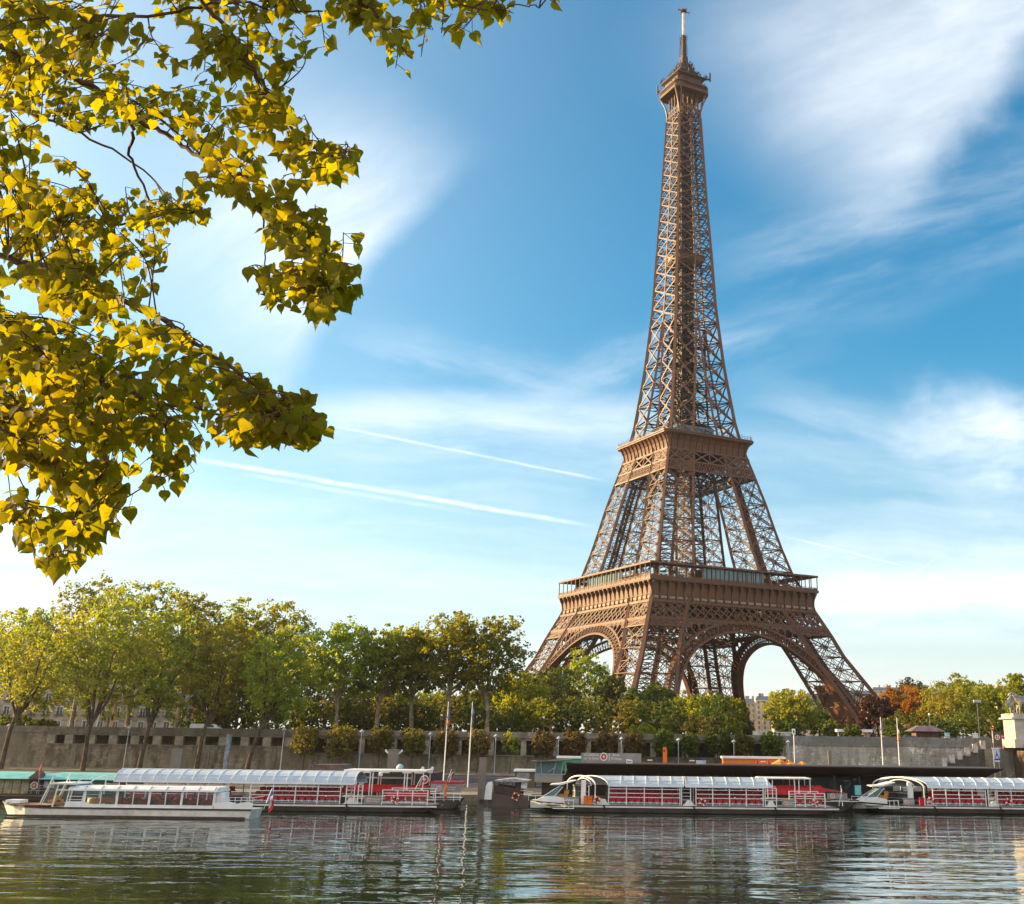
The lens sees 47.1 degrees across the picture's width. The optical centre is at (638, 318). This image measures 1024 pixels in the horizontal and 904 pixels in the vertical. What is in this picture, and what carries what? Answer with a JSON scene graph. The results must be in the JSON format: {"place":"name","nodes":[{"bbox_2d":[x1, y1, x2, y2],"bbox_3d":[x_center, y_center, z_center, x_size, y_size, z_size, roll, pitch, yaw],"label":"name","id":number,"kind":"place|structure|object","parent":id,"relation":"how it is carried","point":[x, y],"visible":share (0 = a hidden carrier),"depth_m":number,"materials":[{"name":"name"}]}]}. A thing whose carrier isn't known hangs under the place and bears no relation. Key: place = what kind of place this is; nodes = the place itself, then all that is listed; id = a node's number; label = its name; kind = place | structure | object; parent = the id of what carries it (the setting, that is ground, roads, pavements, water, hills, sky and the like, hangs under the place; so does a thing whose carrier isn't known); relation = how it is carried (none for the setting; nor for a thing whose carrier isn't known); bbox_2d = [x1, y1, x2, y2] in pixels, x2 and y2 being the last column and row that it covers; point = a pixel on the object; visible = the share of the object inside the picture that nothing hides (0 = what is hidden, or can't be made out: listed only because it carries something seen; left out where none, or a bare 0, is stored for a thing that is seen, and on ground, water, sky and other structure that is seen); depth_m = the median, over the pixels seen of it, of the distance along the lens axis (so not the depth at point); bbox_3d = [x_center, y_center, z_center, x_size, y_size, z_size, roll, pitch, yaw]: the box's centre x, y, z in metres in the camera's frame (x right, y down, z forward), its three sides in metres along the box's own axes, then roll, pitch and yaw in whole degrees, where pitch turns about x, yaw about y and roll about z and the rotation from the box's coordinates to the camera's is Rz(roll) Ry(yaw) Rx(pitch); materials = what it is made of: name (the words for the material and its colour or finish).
{"place":"outdoors","nodes":[
{"label":"outdoors","id":0,"kind":"place"},
{"bbox_2d":[3,766,514,775],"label":"pavement","id":1,"kind":"structure","parent":0,"point":[119,769],"depth_m":223.50,"materials":[{"name":"grey concrete"}]},
{"bbox_2d":[290,724,319,769],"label":"clipped tree","id":2,"kind":"object","parent":1,"relation":"on","point":[312,738],"visible":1,"depth_m":225.95,"materials":[{"name":"green plant"}]},
{"bbox_2d":[322,724,359,763],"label":"clipped tree","id":3,"kind":"object","parent":1,"relation":"on","point":[348,741],"visible":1,"depth_m":225.79,"materials":[{"name":"green plant"}]},
{"bbox_2d":[367,723,394,768],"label":"clipped tree","id":4,"kind":"object","parent":1,"relation":"on","point":[378,737],"visible":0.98,"depth_m":225.83,"materials":[{"name":"green plant"}]},
{"bbox_2d":[400,727,426,768],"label":"clipped tree","id":5,"kind":"object","parent":1,"relation":"on","point":[408,744],"visible":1,"depth_m":225.75,"materials":[{"name":"green plant"}]},
{"bbox_2d":[432,727,459,772],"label":"clipped tree","id":6,"kind":"object","parent":1,"relation":"on","point":[454,743],"visible":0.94,"depth_m":225.72,"materials":[{"name":"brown plant"}]},
{"bbox_2d":[465,729,490,772],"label":"clipped tree","id":7,"kind":"object","parent":1,"relation":"on","point":[484,741],"visible":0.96,"depth_m":225.86,"materials":[{"name":"green plant"}]},
{"bbox_2d":[529,730,556,772],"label":"clipped tree","id":8,"kind":"object","parent":1,"relation":"on","point":[545,739],"visible":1,"depth_m":225.71,"materials":[{"name":"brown plant"}]},
{"bbox_2d":[561,729,587,755],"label":"clipped tree","id":9,"kind":"object","parent":1,"relation":"on","point":[576,737],"visible":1,"depth_m":226.10,"materials":[{"name":"brown plant"}]},
{"bbox_2d":[593,729,617,752],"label":"clipped tree","id":10,"kind":"object","parent":1,"relation":"on","point":[610,742],"visible":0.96,"depth_m":225.97,"materials":[{"name":"brown plant"}]},
{"bbox_2d":[622,731,647,758],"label":"clipped tree","id":11,"kind":"object","parent":1,"relation":"on","point":[631,738],"visible":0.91,"depth_m":225.71,"materials":[{"name":"brown plant"}]},
{"bbox_2d":[651,728,675,755],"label":"clipped tree","id":12,"kind":"object","parent":1,"relation":"on","point":[660,739],"visible":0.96,"depth_m":225.95,"materials":[{"name":"green plant"}]},
{"bbox_2d":[677,732,700,762],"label":"clipped tree","id":13,"kind":"object","parent":1,"relation":"on","point":[685,743],"visible":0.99,"depth_m":225.92,"materials":[{"name":"green plant"}]},
{"bbox_2d":[703,726,732,762],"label":"clipped tree","id":14,"kind":"object","parent":1,"relation":"on","point":[711,738],"visible":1,"depth_m":226.27,"materials":[{"name":"green plant"}]},
{"bbox_2d":[732,733,754,755],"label":"clipped tree","id":15,"kind":"object","parent":1,"relation":"on","point":[741,748],"visible":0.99,"depth_m":226.02,"materials":[{"name":"green plant"}]},
{"bbox_2d":[758,731,784,756],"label":"clipped tree","id":16,"kind":"object","parent":1,"relation":"on","point":[774,742],"visible":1,"depth_m":225.95,"materials":[{"name":"green plant"}]},
{"bbox_2d":[933,740,985,777],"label":"stone staircase","id":17,"kind":"structure","parent":1,"relation":"on","point":[975,757],"depth_m":222.80,"materials":[{"name":"grey stone"}]},
{"bbox_2d":[0,798,1023,903],"bbox_3d":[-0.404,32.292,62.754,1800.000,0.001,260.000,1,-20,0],"label":"river","id":18,"kind":"structure","parent":0,"point":[473,852],"depth_m":91.92,"materials":[{"name":"black liquid"}]},
{"bbox_2d":[0,770,143,801],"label":"restaurant boat","id":19,"kind":"object","parent":18,"relation":"on","point":[18,785],"visible":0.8,"depth_m":161.26,"materials":[{"name":"paint"}]},
{"bbox_2d":[2,772,263,819],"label":"glazed boat","id":20,"kind":"object","parent":18,"relation":"on","point":[218,806],"visible":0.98,"depth_m":130.97,"materials":[{"name":"white paint"}]},
{"bbox_2d":[87,768,442,812],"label":"tour boat","id":21,"kind":"object","parent":18,"relation":"on","point":[329,799],"visible":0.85,"depth_m":146.35,"materials":[{"name":"paint"}]},
{"bbox_2d":[313,764,461,796],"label":"floating pavilion","id":22,"kind":"structure","parent":18,"relation":"on","point":[394,778],"depth_m":161.82,"materials":[{"name":"paint"}]},
{"bbox_2d":[339,768,466,808],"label":"open boat","id":23,"kind":"object","parent":18,"relation":"on","point":[453,801],"visible":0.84,"depth_m":154.24,"materials":[{"name":"white paint"}]},
{"bbox_2d":[484,777,532,805],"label":"pontoon boat","id":24,"kind":"object","parent":18,"relation":"on","point":[500,795],"visible":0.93,"depth_m":162.99,"materials":[{"name":"grey metal"}]},
{"bbox_2d":[528,775,838,814],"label":"tour boat","id":25,"kind":"object","parent":18,"relation":"on","point":[640,801],"visible":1,"depth_m":151.25,"materials":[{"name":"paint"}]},
{"bbox_2d":[529,759,1003,808],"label":"landing stage","id":26,"kind":"object","parent":18,"relation":"on","point":[845,778],"visible":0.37,"depth_m":166.98,"materials":[{"name":"paint"}]},
{"bbox_2d":[581,753,640,762],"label":"signboard","id":27,"kind":"object","parent":26,"relation":"on","point":[606,757],"visible":1,"depth_m":170.22,"materials":[{"name":"white paint"}]},
{"bbox_2d":[795,777,858,795],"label":"hall window","id":28,"kind":"structure","parent":26,"relation":"in","point":[846,784],"depth_m":170.57,"materials":[{"name":"grey"}]},
{"bbox_2d":[741,776,858,811],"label":"open boat","id":29,"kind":"object","parent":18,"relation":"on","point":[833,799],"visible":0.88,"depth_m":158.31,"materials":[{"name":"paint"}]},
{"bbox_2d":[851,777,1023,813],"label":"tour boat","id":30,"kind":"object","parent":18,"relation":"on","point":[953,802],"visible":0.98,"depth_m":159.13,"materials":[{"name":"paint"}]},
{"bbox_2d":[0,769,1023,797],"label":"quay road","id":31,"kind":"structure","parent":0,"point":[473,780],"depth_m":198.54,"materials":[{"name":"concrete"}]},
{"bbox_2d":[0,725,48,766],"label":"quay wall","id":32,"kind":"structure","parent":31,"relation":"on","point":[26,746],"depth_m":229.48,"materials":[{"name":"stone"}]},
{"bbox_2d":[0,607,91,768],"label":"quay tree","id":33,"kind":"object","parent":31,"relation":"on","point":[21,685],"visible":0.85,"depth_m":225.74,"materials":[{"name":"green plant"}]},
{"bbox_2d":[51,587,158,770],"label":"quay tree","id":34,"kind":"object","parent":31,"relation":"on","point":[102,655],"visible":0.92,"depth_m":224.78,"materials":[{"name":"green plant"}]},
{"bbox_2d":[114,609,205,767],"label":"quay tree","id":35,"kind":"object","parent":31,"relation":"on","point":[161,694],"visible":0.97,"depth_m":224.75,"materials":[{"name":"green plant"}]},
{"bbox_2d":[42,726,306,769],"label":"gallery wall","id":36,"kind":"structure","parent":31,"relation":"on","point":[64,746],"depth_m":229.43,"materials":[{"name":"stone"}]},
{"bbox_2d":[178,613,264,768],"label":"quay tree","id":37,"kind":"object","parent":31,"relation":"on","point":[214,701],"visible":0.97,"depth_m":224.80,"materials":[{"name":"green plant"}]},
{"bbox_2d":[236,622,321,769],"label":"quay tree","id":38,"kind":"object","parent":31,"relation":"on","point":[275,691],"visible":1,"depth_m":223.35,"materials":[{"name":"green plant"}]},
{"bbox_2d":[294,729,785,772],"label":"gallery wall","id":39,"kind":"structure","parent":31,"relation":"on","point":[523,758],"depth_m":229.34,"materials":[{"name":"stone"}]},
{"bbox_2d":[158,789,994,800],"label":"quay edge","id":40,"kind":"object","parent":31,"relation":"attached to","point":[470,796],"depth_m":174.91,"materials":[{"name":"stone"}]},
{"bbox_2d":[721,756,785,763],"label":"kiosk","id":41,"kind":"object","parent":31,"relation":"on","point":[738,759],"visible":0.27,"depth_m":192.56,"materials":[{"name":"orange plastic"}]},
{"bbox_2d":[785,736,1015,777],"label":"quay wall","id":42,"kind":"structure","parent":31,"relation":"on","point":[913,751],"depth_m":229.25,"materials":[{"name":"stone"}]},
{"bbox_2d":[1013,748,1023,777],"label":"stone bridge","id":43,"kind":"structure","parent":31,"relation":"on","point":[1018,754],"depth_m":225.54,"materials":[{"name":"brown stone"}]},
{"bbox_2d":[999,713,1023,747],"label":"pedestal","id":44,"kind":"object","parent":43,"relation":"on","point":[1013,724],"visible":0.96,"depth_m":223.81,"materials":[{"name":"stone"}]},
{"bbox_2d":[0,0,1023,737],"label":"sky","id":45,"kind":"structure","parent":0,"point":[864,159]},
{"label":"upper ground","id":46,"kind":"structure","parent":0,"visible":0},
{"bbox_2d":[0,628,63,724],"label":"apartment house","id":47,"kind":"structure","parent":46,"relation":"on","point":[6,707],"depth_m":304.82,"materials":[{"name":"beige stone"}]},
{"bbox_2d":[0,607,87,724],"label":"plane tree","id":48,"kind":"object","parent":46,"relation":"on","point":[21,620],"visible":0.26,"depth_m":261.98,"materials":[{"name":"green plant"}]},
{"bbox_2d":[34,569,133,725],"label":"plane tree","id":49,"kind":"object","parent":46,"relation":"on","point":[91,592],"visible":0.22,"depth_m":279.61,"materials":[{"name":"green plant"}]},
{"bbox_2d":[51,629,125,726],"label":"apartment house","id":50,"kind":"structure","parent":46,"relation":"on","point":[59,717],"depth_m":303.60,"materials":[{"name":"stone"}]},
{"bbox_2d":[93,579,181,726],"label":"plane tree","id":51,"kind":"object","parent":46,"relation":"on","point":[157,586],"visible":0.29,"depth_m":275.70,"materials":[{"name":"green plant"}]},
{"bbox_2d":[108,630,205,727],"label":"apartment house","id":52,"kind":"structure","parent":46,"relation":"on","point":[138,718],"depth_m":304.14,"materials":[{"name":"beige stone"}]},
{"bbox_2d":[133,587,227,727],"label":"plane tree","id":53,"kind":"object","parent":46,"relation":"on","point":[189,606],"visible":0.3,"depth_m":259.69,"materials":[{"name":"green plant"}]},
{"bbox_2d":[170,695,214,727],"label":"shrub","id":54,"kind":"object","parent":46,"relation":"on","point":[182,723],"visible":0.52,"depth_m":263.10,"materials":[{"name":"green plant"}]},
{"bbox_2d":[191,596,263,727],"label":"plane tree","id":55,"kind":"object","parent":46,"relation":"on","point":[241,610],"visible":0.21,"depth_m":277.39,"materials":[{"name":"green plant"}]},
{"bbox_2d":[216,690,256,728],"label":"shrub","id":56,"kind":"object","parent":46,"relation":"on","point":[246,708],"visible":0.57,"depth_m":265.29,"materials":[{"name":"green plant"}]},
{"bbox_2d":[243,703,296,728],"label":"shrub","id":57,"kind":"object","parent":46,"relation":"on","point":[276,720],"visible":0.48,"depth_m":262.21,"materials":[{"name":"green plant"}]},
{"bbox_2d":[232,598,317,728],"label":"plane tree","id":58,"kind":"object","parent":46,"relation":"on","point":[265,624],"visible":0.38,"depth_m":264.88,"materials":[{"name":"green plant"}]},
{"bbox_2d":[270,649,334,724],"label":"background tree","id":59,"kind":"object","parent":46,"relation":"on","point":[311,692],"visible":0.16,"depth_m":323.17,"materials":[{"name":"green plant"}]},
{"bbox_2d":[299,615,383,727],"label":"plane tree","id":60,"kind":"object","parent":46,"relation":"on","point":[340,672],"visible":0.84,"depth_m":249.94,"materials":[{"name":"green plant"}]},
{"bbox_2d":[318,702,364,729],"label":"shrub","id":61,"kind":"object","parent":46,"relation":"on","point":[331,712],"visible":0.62,"depth_m":269.41,"materials":[{"name":"green plant"}]},
{"bbox_2d":[338,695,374,729],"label":"shrub","id":62,"kind":"object","parent":46,"relation":"on","point":[359,709],"visible":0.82,"depth_m":269.42,"materials":[{"name":"green plant"}]},
{"bbox_2d":[349,622,420,727],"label":"plane tree","id":63,"kind":"object","parent":46,"relation":"on","point":[382,680],"visible":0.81,"depth_m":252.07,"materials":[{"name":"green plant"}]},
{"bbox_2d":[384,703,417,730],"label":"shrub","id":64,"kind":"object","parent":46,"relation":"on","point":[392,714],"visible":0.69,"depth_m":267.24,"materials":[{"name":"green plant"}]},
{"bbox_2d":[377,621,451,730],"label":"plane tree","id":65,"kind":"object","parent":46,"relation":"on","point":[415,683],"visible":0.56,"depth_m":253.55,"materials":[{"name":"green plant"}]},
{"bbox_2d":[401,701,441,730],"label":"shrub","id":66,"kind":"object","parent":46,"relation":"on","point":[429,719],"visible":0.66,"depth_m":269.07,"materials":[{"name":"green plant"}]},
{"bbox_2d":[414,695,458,730],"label":"shrub","id":67,"kind":"object","parent":46,"relation":"on","point":[438,717],"visible":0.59,"depth_m":273.64,"materials":[{"name":"green plant"}]},
{"bbox_2d":[403,610,500,730],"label":"plane tree","id":68,"kind":"object","parent":46,"relation":"on","point":[448,631],"visible":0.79,"depth_m":251.00,"materials":[{"name":"green plant"}]},
{"bbox_2d":[462,702,503,731],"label":"shrub","id":69,"kind":"object","parent":46,"relation":"on","point":[481,711],"visible":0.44,"depth_m":266.64,"materials":[{"name":"green plant"}]},
{"bbox_2d":[483,706,525,731],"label":"shrub","id":70,"kind":"object","parent":46,"relation":"on","point":[507,720],"visible":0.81,"depth_m":259.97,"materials":[{"name":"green plant"}]},
{"bbox_2d":[501,701,542,731],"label":"shrub","id":71,"kind":"object","parent":46,"relation":"on","point":[529,719],"visible":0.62,"depth_m":263.12,"materials":[{"name":"green plant"}]},
{"bbox_2d":[490,672,561,719],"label":"park tree","id":72,"kind":"object","parent":46,"relation":"on","point":[530,689],"visible":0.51,"depth_m":300.83,"materials":[{"name":"green plant"}]},
{"bbox_2d":[521,667,577,729],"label":"park tree","id":73,"kind":"object","parent":46,"relation":"on","point":[561,688],"visible":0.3,"depth_m":312.72,"materials":[{"name":"green plant"}]},
{"bbox_2d":[536,700,566,732],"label":"shrub","id":74,"kind":"object","parent":46,"relation":"on","point":[541,708],"visible":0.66,"depth_m":269.02,"materials":[{"name":"green plant"}]},
{"bbox_2d":[544,666,592,721],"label":"park tree","id":75,"kind":"object","parent":46,"relation":"on","point":[575,678],"visible":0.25,"depth_m":332.49,"materials":[{"name":"green plant"}]},
{"bbox_2d":[552,696,585,732],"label":"shrub","id":76,"kind":"object","parent":46,"relation":"on","point":[578,714],"visible":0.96,"depth_m":267.05,"materials":[{"name":"green plant"}]},
{"bbox_2d":[563,693,608,732],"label":"shrub","id":77,"kind":"object","parent":46,"relation":"on","point":[598,716],"visible":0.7,"depth_m":272.31,"materials":[{"name":"green plant"}]},
{"bbox_2d":[562,647,610,732],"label":"park tree","id":78,"kind":"object","parent":46,"relation":"on","point":[587,663],"visible":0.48,"depth_m":342.64,"materials":[{"name":"green plant"}]},
{"bbox_2d":[592,671,626,726],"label":"park tree","id":79,"kind":"object","parent":46,"relation":"on","point":[607,688],"visible":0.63,"depth_m":326.85,"materials":[{"name":"green plant"}]},
{"bbox_2d":[613,696,651,732],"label":"shrub","id":80,"kind":"object","parent":46,"relation":"on","point":[624,723],"visible":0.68,"depth_m":280.21,"materials":[{"name":"green plant"}]},
{"bbox_2d":[639,681,679,726],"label":"park tree","id":81,"kind":"object","parent":46,"relation":"on","point":[653,691],"visible":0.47,"depth_m":330.64,"materials":[{"name":"green plant"}]},
{"bbox_2d":[645,696,688,733],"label":"shrub","id":82,"kind":"object","parent":46,"relation":"on","point":[674,715],"visible":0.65,"depth_m":271.13,"materials":[{"name":"green plant"}]},
{"bbox_2d":[491,7,904,736],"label":"iron tower","id":83,"kind":"structure","parent":46,"relation":"on","point":[699,605],"depth_m":451.52,"materials":[{"name":"brown metal"}]},
{"bbox_2d":[681,714,721,733],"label":"shrub","id":84,"kind":"object","parent":46,"relation":"on","point":[712,721],"visible":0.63,"depth_m":254.30,"materials":[{"name":"green plant"}]},
{"bbox_2d":[696,692,736,734],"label":"shrub","id":85,"kind":"object","parent":46,"relation":"on","point":[727,715],"visible":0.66,"depth_m":262.66,"materials":[{"name":"green plant"}]},
{"bbox_2d":[710,696,749,734],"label":"shrub","id":86,"kind":"object","parent":46,"relation":"on","point":[737,702],"visible":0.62,"depth_m":279.54,"materials":[{"name":"green plant"}]},
{"bbox_2d":[754,693,771,731],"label":"distant building","id":87,"kind":"structure","parent":46,"relation":"on","point":[763,726],"depth_m":738.33,"materials":[{"name":"beige stone"}]},
{"bbox_2d":[760,688,825,729],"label":"park tree","id":88,"kind":"object","parent":46,"relation":"on","point":[783,703],"visible":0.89,"depth_m":300.74,"materials":[{"name":"green plant"}]},
{"bbox_2d":[855,694,901,736],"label":"plum tree","id":89,"kind":"object","parent":46,"relation":"on","point":[874,708],"visible":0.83,"depth_m":311.32,"materials":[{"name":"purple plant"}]},
{"bbox_2d":[878,711,917,736],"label":"shrub","id":90,"kind":"object","parent":46,"relation":"on","point":[899,721],"visible":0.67,"depth_m":282.45,"materials":[{"name":"green plant"}]},
{"bbox_2d":[879,679,929,731],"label":"autumn tree","id":91,"kind":"object","parent":46,"relation":"on","point":[908,703],"visible":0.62,"depth_m":325.53,"materials":[{"name":"orange plant"}]},
{"bbox_2d":[909,712,954,737],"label":"shrub","id":92,"kind":"object","parent":46,"relation":"on","point":[939,723],"visible":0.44,"depth_m":278.05,"materials":[{"name":"green plant"}]},
{"bbox_2d":[916,681,990,737],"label":"park tree","id":93,"kind":"object","parent":46,"relation":"on","point":[943,703],"visible":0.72,"depth_m":299.22,"materials":[{"name":"green plant"}]},
{"bbox_2d":[935,709,983,737],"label":"shrub","id":94,"kind":"object","parent":46,"relation":"on","point":[967,731],"visible":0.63,"depth_m":283.22,"materials":[{"name":"green plant"}]},
{"bbox_2d":[939,672,983,737],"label":"park tree","id":95,"kind":"object","parent":46,"relation":"on","point":[959,682],"visible":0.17,"depth_m":354.23,"materials":[{"name":"green plant"}]},
{"bbox_2d":[967,712,1003,737],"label":"shrub","id":96,"kind":"object","parent":46,"relation":"on","point":[985,730],"visible":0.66,"depth_m":280.33,"materials":[{"name":"green plant"}]},
{"bbox_2d":[967,679,1014,734],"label":"park tree","id":97,"kind":"object","parent":46,"relation":"on","point":[989,690],"visible":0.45,"depth_m":325.77,"materials":[{"name":"green plant"}]},
{"bbox_2d":[996,672,1023,712],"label":"park tree","id":98,"kind":"object","parent":46,"relation":"on","point":[1017,681],"visible":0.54,"depth_m":314.25,"materials":[{"name":"green plant"}]},
{"label":"riverside road","id":99,"kind":"structure","parent":0,"visible":0},
{"bbox_2d":[426,613,537,731],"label":"plane tree","id":100,"kind":"object","parent":99,"relation":"on","point":[493,643],"visible":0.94,"depth_m":249.43,"materials":[{"name":"green plant"}]},
{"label":"near bank","id":101,"kind":"structure","parent":0,"visible":0},
{"bbox_2d":[0,0,562,585],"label":"poplar tree","id":102,"kind":"object","parent":101,"relation":"on","point":[68,378],"visible":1,"depth_m":5.51,"materials":[{"name":"green plant"}]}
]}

